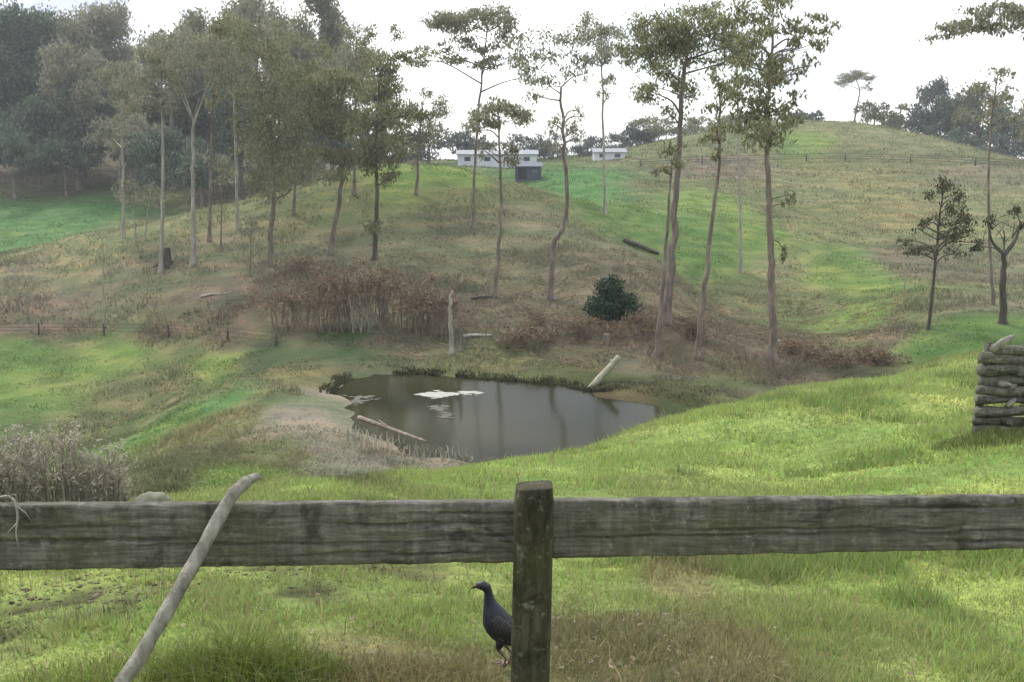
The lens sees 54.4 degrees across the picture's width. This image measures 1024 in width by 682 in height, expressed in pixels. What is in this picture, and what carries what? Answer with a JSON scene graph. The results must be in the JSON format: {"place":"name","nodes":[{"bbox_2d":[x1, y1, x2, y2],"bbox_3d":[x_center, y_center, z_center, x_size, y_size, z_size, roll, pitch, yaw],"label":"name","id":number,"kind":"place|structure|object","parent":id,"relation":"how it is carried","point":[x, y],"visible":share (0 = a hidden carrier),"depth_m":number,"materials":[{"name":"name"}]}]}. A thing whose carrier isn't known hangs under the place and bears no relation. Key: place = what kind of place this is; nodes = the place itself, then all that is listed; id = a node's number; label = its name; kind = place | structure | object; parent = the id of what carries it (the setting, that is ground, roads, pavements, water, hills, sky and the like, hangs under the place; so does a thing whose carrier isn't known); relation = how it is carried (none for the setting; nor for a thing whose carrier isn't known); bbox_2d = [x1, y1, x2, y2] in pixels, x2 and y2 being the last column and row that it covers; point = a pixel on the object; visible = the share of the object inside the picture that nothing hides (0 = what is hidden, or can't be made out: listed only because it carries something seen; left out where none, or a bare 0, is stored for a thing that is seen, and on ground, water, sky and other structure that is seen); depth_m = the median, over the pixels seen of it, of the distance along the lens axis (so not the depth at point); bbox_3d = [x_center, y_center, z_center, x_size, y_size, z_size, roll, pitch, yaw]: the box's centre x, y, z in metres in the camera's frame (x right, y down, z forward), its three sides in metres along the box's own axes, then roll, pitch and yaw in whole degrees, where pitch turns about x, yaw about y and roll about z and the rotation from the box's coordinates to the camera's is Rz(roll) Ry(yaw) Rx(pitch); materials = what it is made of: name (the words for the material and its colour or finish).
{"place":"outdoors","nodes":[
{"label":"outdoors","id":0,"kind":"place"},
{"bbox_2d":[334,374,667,463],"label":"pond water","id":1,"kind":"structure","parent":0,"point":[496,419],"depth_m":37.09,"materials":[{"name":"liquid"}]},
{"bbox_2d":[0,118,1023,681],"bbox_3d":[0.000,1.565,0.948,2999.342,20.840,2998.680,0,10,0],"label":"ground","id":2,"kind":"structure","parent":0,"point":[336,415],"depth_m":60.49,"materials":[{"name":"plant"}]},
{"bbox_2d":[0,418,44,502],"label":"dry bush","id":3,"kind":"object","parent":2,"relation":"on","point":[7,471],"visible":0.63,"depth_m":8.77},
{"bbox_2d":[0,128,48,198],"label":"forest tree","id":4,"kind":"object","parent":2,"relation":"on","point":[13,142],"visible":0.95,"depth_m":140.84,"materials":[{"name":"green plant"}]},
{"bbox_2d":[0,39,58,172],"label":"forest tree","id":5,"kind":"object","parent":2,"relation":"on","point":[8,96],"visible":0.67,"depth_m":156.45,"materials":[{"name":"green plant"}]},
{"bbox_2d":[0,0,75,170],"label":"forest tree","id":6,"kind":"object","parent":2,"relation":"on","point":[23,29],"visible":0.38,"depth_m":157.22,"materials":[{"name":"green plant"}]},
{"bbox_2d":[0,91,101,190],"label":"forest tree","id":7,"kind":"object","parent":2,"relation":"on","point":[36,115],"visible":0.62,"depth_m":145.85,"materials":[{"name":"green plant"}]},
{"bbox_2d":[5,414,102,501],"bbox_3d":[-4.011,1.156,8.776,0.810,1.000,0.804,0,10,0],"label":"dry bush","id":8,"kind":"object","parent":2,"relation":"on","point":[66,469],"visible":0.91,"depth_m":8.69,"materials":[{"name":"plant"}]},
{"bbox_2d":[14,136,103,195],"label":"forest tree","id":9,"kind":"object","parent":2,"relation":"on","point":[71,155],"visible":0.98,"depth_m":141.63,"materials":[{"name":"green plant"}]},
{"bbox_2d":[23,6,107,167],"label":"forest tree","id":10,"kind":"object","parent":2,"relation":"on","point":[84,44],"visible":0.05,"depth_m":164.45,"materials":[{"name":"green plant"}]},
{"bbox_2d":[34,32,112,190],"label":"forest tree","id":11,"kind":"object","parent":2,"relation":"on","point":[59,59],"visible":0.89,"depth_m":143.75,"materials":[{"name":"green plant"}]},
{"bbox_2d":[47,68,123,183],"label":"forest tree","id":12,"kind":"object","parent":2,"relation":"on","point":[105,110],"visible":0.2,"depth_m":147.24,"materials":[{"name":"green plant"}]},
{"bbox_2d":[62,0,139,161],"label":"forest tree","id":13,"kind":"object","parent":2,"relation":"on","point":[109,26],"visible":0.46,"depth_m":167.36,"materials":[{"name":"green plant"}]},
{"bbox_2d":[70,436,137,501],"bbox_3d":[-3.651,1.256,8.907,0.668,0.762,0.668,0,10,0],"label":"dry bush","id":14,"kind":"object","parent":2,"relation":"on","point":[111,492],"visible":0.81,"depth_m":8.86,"materials":[{"name":"plant"}]},
{"bbox_2d":[0,643,210,681],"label":"tall grass","id":15,"kind":"structure","parent":2,"relation":"on","point":[89,667],"depth_m":4.41,"materials":[{"name":"plant"}]},
{"bbox_2d":[77,109,160,202],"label":"forest tree","id":16,"kind":"object","parent":2,"relation":"on","point":[97,136],"visible":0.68,"depth_m":136.53,"materials":[{"name":"green plant"}]},
{"bbox_2d":[90,55,153,238],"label":"gum tree","id":17,"kind":"object","parent":2,"relation":"on","point":[122,96],"visible":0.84,"depth_m":77.23,"materials":[{"name":"green plant"}]},
{"bbox_2d":[111,175,145,241],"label":"sapling","id":18,"kind":"object","parent":2,"relation":"on","point":[131,200],"visible":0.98,"depth_m":74.97,"materials":[{"name":"green plant"}]},
{"bbox_2d":[0,323,276,345],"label":"wire fence","id":19,"kind":"object","parent":2,"relation":"on","point":[167,328],"visible":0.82,"depth_m":59.03,"materials":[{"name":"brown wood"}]},
{"bbox_2d":[100,58,183,180],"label":"forest tree","id":20,"kind":"object","parent":2,"relation":"on","point":[114,156],"visible":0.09,"depth_m":155.29,"materials":[{"name":"green plant"}]},
{"bbox_2d":[119,125,188,208],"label":"forest tree","id":21,"kind":"object","parent":2,"relation":"on","point":[153,142],"visible":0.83,"depth_m":131.00,"materials":[{"name":"green plant"}]},
{"bbox_2d":[127,47,183,272],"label":"gum tree","id":22,"kind":"object","parent":2,"relation":"on","point":[161,96],"visible":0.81,"depth_m":67.76,"materials":[{"name":"green plant"}]},
{"bbox_2d":[126,22,216,189],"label":"forest tree","id":23,"kind":"object","parent":2,"relation":"on","point":[197,75],"visible":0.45,"depth_m":143.12,"materials":[{"name":"green plant"}]},
{"bbox_2d":[131,75,218,183],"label":"forest tree","id":24,"kind":"object","parent":2,"relation":"on","point":[187,132],"visible":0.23,"depth_m":151.12,"materials":[{"name":"green plant"}]},
{"bbox_2d":[152,7,219,182],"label":"forest tree","id":25,"kind":"object","parent":2,"relation":"on","point":[194,20],"visible":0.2,"depth_m":152.76,"materials":[{"name":"green plant"}]},
{"bbox_2d":[114,473,261,681],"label":"leaning branch","id":26,"kind":"object","parent":2,"relation":"on","point":[135,663],"visible":1,"depth_m":3.39,"materials":[{"name":"wood"},{"name":"bark"}]},
{"bbox_2d":[0,565,377,641],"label":"mud clods","id":27,"kind":"object","parent":2,"relation":"on","point":[77,578],"visible":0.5,"depth_m":6.13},
{"bbox_2d":[128,28,251,265],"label":"gum tree","id":28,"kind":"object","parent":2,"relation":"on","point":[202,44],"visible":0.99,"depth_m":66.99,"materials":[{"name":"green plant"}]},
{"bbox_2d":[159,135,241,207],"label":"forest tree","id":29,"kind":"object","parent":2,"relation":"on","point":[201,170],"visible":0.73,"depth_m":128.68,"materials":[{"name":"green plant"}]},
{"bbox_2d":[174,55,242,184],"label":"forest tree","id":30,"kind":"object","parent":2,"relation":"on","point":[182,111],"visible":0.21,"depth_m":147.67,"materials":[{"name":"green plant"}]},
{"bbox_2d":[195,8,252,241],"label":"gum tree","id":31,"kind":"object","parent":2,"relation":"on","point":[220,25],"visible":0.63,"depth_m":71.45,"materials":[{"name":"green plant"}]},
{"bbox_2d":[203,11,261,228],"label":"gum tree","id":32,"kind":"object","parent":2,"relation":"on","point":[237,222],"visible":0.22,"depth_m":74.85,"materials":[{"name":"green plant"}]},
{"bbox_2d":[200,61,278,193],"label":"forest tree","id":33,"kind":"object","parent":2,"relation":"on","point":[221,141],"visible":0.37,"depth_m":138.72,"materials":[{"name":"green plant"}]},
{"bbox_2d":[133,612,373,681],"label":"tall grass","id":34,"kind":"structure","parent":2,"relation":"on","point":[270,662],"depth_m":4.24,"materials":[{"name":"plant"}]},
{"bbox_2d":[215,0,305,187],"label":"forest tree","id":35,"kind":"object","parent":2,"relation":"on","point":[245,7],"visible":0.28,"depth_m":142.98,"materials":[{"name":"green plant"}]},
{"bbox_2d":[233,137,302,190],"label":"forest tree","id":36,"kind":"object","parent":2,"relation":"on","point":[249,165],"visible":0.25,"depth_m":126.06,"materials":[{"name":"green plant"}]},
{"bbox_2d":[219,5,329,265],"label":"gum tree","id":37,"kind":"object","parent":2,"relation":"on","point":[266,124],"visible":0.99,"depth_m":65.64,"materials":[{"name":"green plant"}]},
{"bbox_2d":[236,277,324,333],"bbox_3d":[-12.297,-1.957,53.217,4.766,3.099,3.147,10,14,44],"label":"dead shrub","id":38,"kind":"object","parent":2,"relation":"on","point":[281,300],"visible":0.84,"depth_m":53.26,"materials":[{"name":"brown plant"}]},
{"bbox_2d":[264,8,320,180],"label":"forest tree","id":39,"kind":"object","parent":2,"relation":"on","point":[306,54],"visible":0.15,"depth_m":143.34,"materials":[{"name":"green plant"}]},
{"bbox_2d":[260,29,337,214],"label":"gum tree","id":40,"kind":"object","parent":2,"relation":"on","point":[311,65],"visible":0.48,"depth_m":74.94,"materials":[{"name":"green plant"}]},
{"bbox_2d":[269,251,352,288],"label":"dead shrub","id":41,"kind":"object","parent":2,"relation":"on","point":[302,264],"visible":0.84,"depth_m":60.48,"materials":[{"name":"brown plant"}]},
{"bbox_2d":[290,0,352,172],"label":"forest tree","id":42,"kind":"object","parent":2,"relation":"on","point":[329,15],"visible":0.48,"depth_m":151.37,"materials":[{"name":"green plant"}]},
{"bbox_2d":[284,271,362,333],"bbox_3d":[-9.529,-2.008,51.800,3.710,3.220,3.442,3,11,18],"label":"dead shrub","id":43,"kind":"object","parent":2,"relation":"on","point":[320,286],"visible":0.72,"depth_m":51.66,"materials":[{"name":"brown plant"}]},
{"bbox_2d":[284,99,362,175],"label":"forest tree","id":44,"kind":"object","parent":2,"relation":"on","point":[347,144],"visible":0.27,"depth_m":131.35,"materials":[{"name":"green plant"}]},
{"bbox_2d":[293,64,369,255],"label":"gum tree","id":45,"kind":"object","parent":2,"relation":"on","point":[318,85],"visible":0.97,"depth_m":65.09,"materials":[{"name":"green plant"}]},
{"bbox_2d":[296,259,378,332],"bbox_3d":[-9.042,-2.435,51.476,3.175,3.906,4.525,-6,12,-30],"label":"dead shrub","id":46,"kind":"object","parent":2,"relation":"on","point":[334,300],"visible":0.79,"depth_m":51.12,"materials":[{"name":"brown plant"}]},
{"bbox_2d":[314,41,375,172],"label":"forest tree","id":47,"kind":"object","parent":2,"relation":"on","point":[336,63],"visible":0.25,"depth_m":138.14,"materials":[{"name":"green plant"}]},
{"bbox_2d":[334,21,380,195],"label":"gum tree","id":48,"kind":"object","parent":2,"relation":"on","point":[356,65],"visible":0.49,"depth_m":76.39,"materials":[{"name":"green plant"}]},
{"bbox_2d":[321,255,402,332],"bbox_3d":[-7.670,-2.395,51.033,4.272,3.874,2.931,-5,11,-24],"label":"dead shrub","id":49,"kind":"object","parent":2,"relation":"on","point":[360,277],"visible":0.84,"depth_m":51.03,"materials":[{"name":"brown plant"}]},
{"bbox_2d":[345,263,426,333],"bbox_3d":[-6.483,-2.309,51.257,4.137,3.613,3.534,0,10,0],"label":"dead shrub","id":50,"kind":"object","parent":2,"relation":"on","point":[384,305],"visible":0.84,"depth_m":50.63,"materials":[{"name":"brown plant"}]},
{"bbox_2d":[279,636,509,681],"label":"tall grass","id":51,"kind":"structure","parent":2,"relation":"on","point":[398,666],"depth_m":4.32,"materials":[{"name":"plant"}]},
{"bbox_2d":[350,23,441,260],"bbox_3d":[-7.509,-12.562,63.550,5.281,15.282,6.281,-6,12,-29],"label":"gum tree","id":52,"kind":"object","parent":2,"relation":"on","point":[379,93],"visible":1,"depth_m":63.29,"materials":[{"name":"green plant"}]},
{"bbox_2d":[339,423,472,461],"bbox_3d":[-3.654,3.336,32.338,5.438,1.092,2.280,8,13,36],"label":"reed stubble","id":53,"kind":"object","parent":2,"relation":"on","point":[357,434],"visible":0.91,"depth_m":32.38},
{"bbox_2d":[389,270,441,336],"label":"dead shrub","id":54,"kind":"object","parent":2,"relation":"on","point":[413,302],"visible":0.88,"depth_m":50.33,"materials":[{"name":"brown plant"}]},
{"bbox_2d":[397,85,455,195],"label":"gum tree","id":55,"kind":"object","parent":2,"relation":"on","point":[429,127],"visible":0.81,"depth_m":75.30,"materials":[{"name":"green plant"}]},
{"bbox_2d":[402,281,478,338],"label":"dead shrub","id":56,"kind":"object","parent":2,"relation":"on","point":[440,307],"visible":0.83,"depth_m":49.82,"materials":[{"name":"brown plant"}]},
{"bbox_2d":[398,0,533,228],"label":"gum tree","id":57,"kind":"object","parent":2,"relation":"on","point":[453,23],"visible":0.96,"depth_m":68.65,"materials":[{"name":"green plant"}]},
{"bbox_2d":[319,364,626,394],"bbox_3d":[-1.618,1.659,42.574,12.730,0.641,4.812,0,10,0],"label":"bank sedge","id":58,"kind":"object","parent":2,"relation":"on","point":[341,380],"visible":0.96,"depth_m":42.87,"materials":[{"name":"green plant"}]},
{"bbox_2d":[470,580,511,668],"bbox_3d":[-0.055,1.315,4.617,0.277,0.432,0.136,0,10,0],"label":"swamphen","id":59,"kind":"object","parent":2,"relation":"on","point":[497,620],"visible":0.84,"depth_m":4.57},
{"bbox_2d":[455,150,538,167],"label":"farm building","id":60,"kind":"structure","parent":2,"relation":"on","point":[465,157],"depth_m":145.13,"materials":[{"name":"metal"}]},
{"bbox_2d":[459,95,536,297],"bbox_3d":[-0.768,-7.973,56.241,4.431,11.605,5.854,0,10,0],"label":"gum tree","id":61,"kind":"object","parent":2,"relation":"on","point":[507,108],"visible":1,"depth_m":55.45,"materials":[{"name":"green plant"}]},
{"bbox_2d":[0,345,1023,681],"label":"paddock grass","id":62,"kind":"structure","parent":2,"relation":"on","point":[960,631],"depth_m":6.75,"materials":[{"name":"plant"}]},
{"bbox_2d":[0,480,1023,681],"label":"timber fence","id":63,"kind":"object","parent":2,"relation":"on","point":[531,530],"visible":0.98,"depth_m":3.60,"materials":[{"name":"wood"}]},
{"bbox_2d":[31,496,992,681],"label":"fallen leaves","id":64,"kind":"object","parent":2,"relation":"on","point":[611,654],"visible":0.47,"depth_m":5.00,"materials":[{"name":"brown plant"}]},
{"bbox_2d":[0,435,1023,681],"bbox_3d":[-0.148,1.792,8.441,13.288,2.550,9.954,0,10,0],"label":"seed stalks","id":65,"kind":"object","parent":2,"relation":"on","point":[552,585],"visible":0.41,"depth_m":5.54,"materials":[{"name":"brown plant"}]},
{"bbox_2d":[495,321,553,352],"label":"dead shrub","id":66,"kind":"object","parent":2,"relation":"on","point":[506,337],"visible":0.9,"depth_m":47.98,"materials":[{"name":"brown plant"}]},
{"bbox_2d":[515,162,542,181],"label":"shed","id":67,"kind":"structure","parent":2,"relation":"on","point":[526,171],"depth_m":126.92,"materials":[{"name":"grey metal"}]},
{"bbox_2d":[510,307,571,341],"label":"dead shrub","id":68,"kind":"object","parent":2,"relation":"on","point":[536,319],"visible":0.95,"depth_m":49.31,"materials":[{"name":"brown plant"}]},
{"bbox_2d":[526,131,570,159],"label":"tree","id":69,"kind":"object","parent":2,"relation":"on","point":[543,152],"visible":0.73,"depth_m":171.18,"materials":[{"name":"green plant"}]},
{"bbox_2d":[504,20,609,300],"bbox_3d":[2.562,-9.824,55.859,6.013,15.676,5.305,0,10,0],"label":"gum tree","id":70,"kind":"object","parent":2,"relation":"on","point":[573,129],"visible":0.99,"depth_m":54.85,"materials":[{"name":"green plant"}]},
{"bbox_2d":[540,313,628,341],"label":"dead shrub","id":71,"kind":"object","parent":2,"relation":"on","point":[580,323],"visible":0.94,"depth_m":48.93,"materials":[{"name":"brown plant"}]},
{"bbox_2d":[572,9,626,214],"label":"gum tree","id":72,"kind":"object","parent":2,"relation":"on","point":[605,30],"visible":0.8,"depth_m":80.66,"materials":[{"name":"green plant"}]},
{"bbox_2d":[580,273,645,321],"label":"round bush","id":73,"kind":"object","parent":2,"relation":"on","point":[611,302],"visible":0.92,"depth_m":51.77,"materials":[{"name":"green plant"}]},
{"bbox_2d":[602,122,652,147],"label":"tree","id":74,"kind":"object","parent":2,"relation":"on","point":[632,132],"visible":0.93,"depth_m":195.06,"materials":[{"name":"green plant"}]},
{"bbox_2d":[611,305,670,338],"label":"dead shrub","id":75,"kind":"object","parent":2,"relation":"on","point":[637,316],"visible":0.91,"depth_m":48.49,"materials":[{"name":"brown plant"}]},
{"bbox_2d":[390,245,913,364],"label":"bark litter","id":76,"kind":"object","parent":2,"relation":"on","point":[743,327],"visible":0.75,"depth_m":55.70,"materials":[{"name":"plant"}]},
{"bbox_2d":[626,113,682,143],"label":"tree","id":77,"kind":"object","parent":2,"relation":"on","point":[658,130],"visible":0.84,"depth_m":195.78,"materials":[{"name":"green plant"}]},
{"bbox_2d":[651,137,690,357],"bbox_3d":[7.013,-3.970,44.509,1.583,10.093,2.566,0,10,0],"label":"gum tree","id":78,"kind":"object","parent":2,"relation":"on","point":[678,164],"visible":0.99,"depth_m":44.74,"materials":[{"name":"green plant"}]},
{"bbox_2d":[609,0,745,324],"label":"gum tree","id":79,"kind":"object","parent":2,"relation":"on","point":[679,40],"visible":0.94,"depth_m":48.99,"materials":[{"name":"green plant"}]},
{"bbox_2d":[672,307,720,343],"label":"dead shrub","id":80,"kind":"object","parent":2,"relation":"on","point":[688,325],"visible":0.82,"depth_m":48.35,"materials":[{"name":"brown plant"}]},
{"bbox_2d":[575,656,839,681],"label":"tall grass","id":81,"kind":"structure","parent":2,"relation":"on","point":[679,678],"depth_m":4.50,"materials":[{"name":"plant"}]},
{"bbox_2d":[692,65,740,359],"bbox_3d":[9.026,-5.432,44.084,1.835,13.201,4.287,3,11,17],"label":"gum tree","id":82,"kind":"object","parent":2,"relation":"on","point":[717,130],"visible":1,"depth_m":43.78,"materials":[{"name":"green plant"}]},
{"bbox_2d":[702,23,762,272],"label":"gum tree","id":83,"kind":"object","parent":2,"relation":"on","point":[741,270],"visible":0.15,"depth_m":76.02,"materials":[{"name":"green plant"}]},
{"bbox_2d":[708,0,842,362],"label":"gum tree","id":84,"kind":"object","parent":2,"relation":"on","point":[771,77],"visible":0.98,"depth_m":43.23,"materials":[{"name":"green plant"}]},
{"bbox_2d":[777,334,830,359],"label":"dead shrub","id":85,"kind":"object","parent":2,"relation":"on","point":[790,347],"visible":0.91,"depth_m":47.53,"materials":[{"name":"brown plant"}]},
{"bbox_2d":[640,153,1023,166],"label":"wire fence","id":86,"kind":"object","parent":2,"relation":"on","point":[806,158],"visible":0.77,"depth_m":144.92,"materials":[{"name":"grey wood"}]},
{"bbox_2d":[802,344,863,367],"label":"dead shrub","id":87,"kind":"object","parent":2,"relation":"on","point":[830,359],"visible":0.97,"depth_m":45.52,"materials":[{"name":"brown plant"}]},
{"bbox_2d":[832,68,879,119],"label":"tree","id":88,"kind":"object","parent":2,"relation":"on","point":[854,75],"visible":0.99,"depth_m":200.07,"materials":[{"name":"green plant"}]},
{"bbox_2d":[850,98,894,123],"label":"tree","id":89,"kind":"object","parent":2,"relation":"on","point":[871,114],"visible":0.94,"depth_m":197.77,"materials":[{"name":"green plant"}]},
{"bbox_2d":[849,343,912,365],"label":"dead shrub","id":90,"kind":"object","parent":2,"relation":"on","point":[875,354],"visible":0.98,"depth_m":44.66,"materials":[{"name":"brown plant"}]},
{"bbox_2d":[877,102,912,130],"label":"tree","id":91,"kind":"object","parent":2,"relation":"on","point":[895,120],"visible":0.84,"depth_m":196.09,"materials":[{"name":"green plant"}]},
{"bbox_2d":[906,74,957,135],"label":"tree","id":92,"kind":"object","parent":2,"relation":"on","point":[920,118],"visible":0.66,"depth_m":195.54,"materials":[{"name":"green plant"}]},
{"bbox_2d":[896,174,985,329],"bbox_3d":[21.265,-4.162,48.427,4.797,7.878,3.644,-4,11,-19],"label":"tree","id":93,"kind":"object","parent":2,"relation":"on","point":[954,235],"visible":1,"depth_m":48.14,"materials":[{"name":"green plant"}]},
{"bbox_2d":[919,89,972,137],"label":"tree","id":94,"kind":"object","parent":2,"relation":"on","point":[943,107],"visible":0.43,"depth_m":191.41,"materials":[{"name":"green plant"}]},
{"bbox_2d":[912,0,1023,45],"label":"gum tree","id":95,"kind":"object","parent":2,"relation":"on","point":[1014,13],"visible":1,"depth_m":44.51,"materials":[{"name":"green leaves"},{"name":"bark"}]},
{"bbox_2d":[947,77,1020,147],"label":"tree","id":96,"kind":"object","parent":2,"relation":"on","point":[969,108],"visible":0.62,"depth_m":188.53,"materials":[{"name":"green plant"}]},
{"bbox_2d":[968,205,1023,324],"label":"bare tree","id":97,"kind":"object","parent":2,"relation":"on","point":[1002,319],"visible":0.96,"depth_m":49.23,"materials":[{"name":"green plant"}]},
{"bbox_2d":[970,64,1022,305],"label":"gum tree","id":98,"kind":"object","parent":2,"relation":"on","point":[991,101],"visible":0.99,"depth_m":53.77,"materials":[{"name":"green plant"}]},
{"bbox_2d":[972,334,1023,433],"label":"stacked log fence","id":99,"kind":"object","parent":2,"relation":"on","point":[1000,370],"visible":0.91,"depth_m":12.55,"materials":[{"name":"grey wood"}]},
{"bbox_2d":[976,133,1023,157],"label":"tree","id":100,"kind":"object","parent":2,"relation":"on","point":[1002,142],"visible":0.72,"depth_m":170.41,"materials":[{"name":"green plant"}]},
{"bbox_2d":[980,105,1023,158],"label":"tree","id":101,"kind":"object","parent":2,"relation":"on","point":[1003,129],"visible":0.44,"depth_m":180.46,"materials":[{"name":"green plant"}]},
{"bbox_2d":[0,0,1023,159],"label":"sky","id":102,"kind":"structure","parent":0,"point":[876,36],"materials":[{"name":"white"}]},
{"bbox_2d":[927,422,1023,451],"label":"tall grass","id":103,"kind":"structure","parent":0,"point":[981,442],"depth_m":12.23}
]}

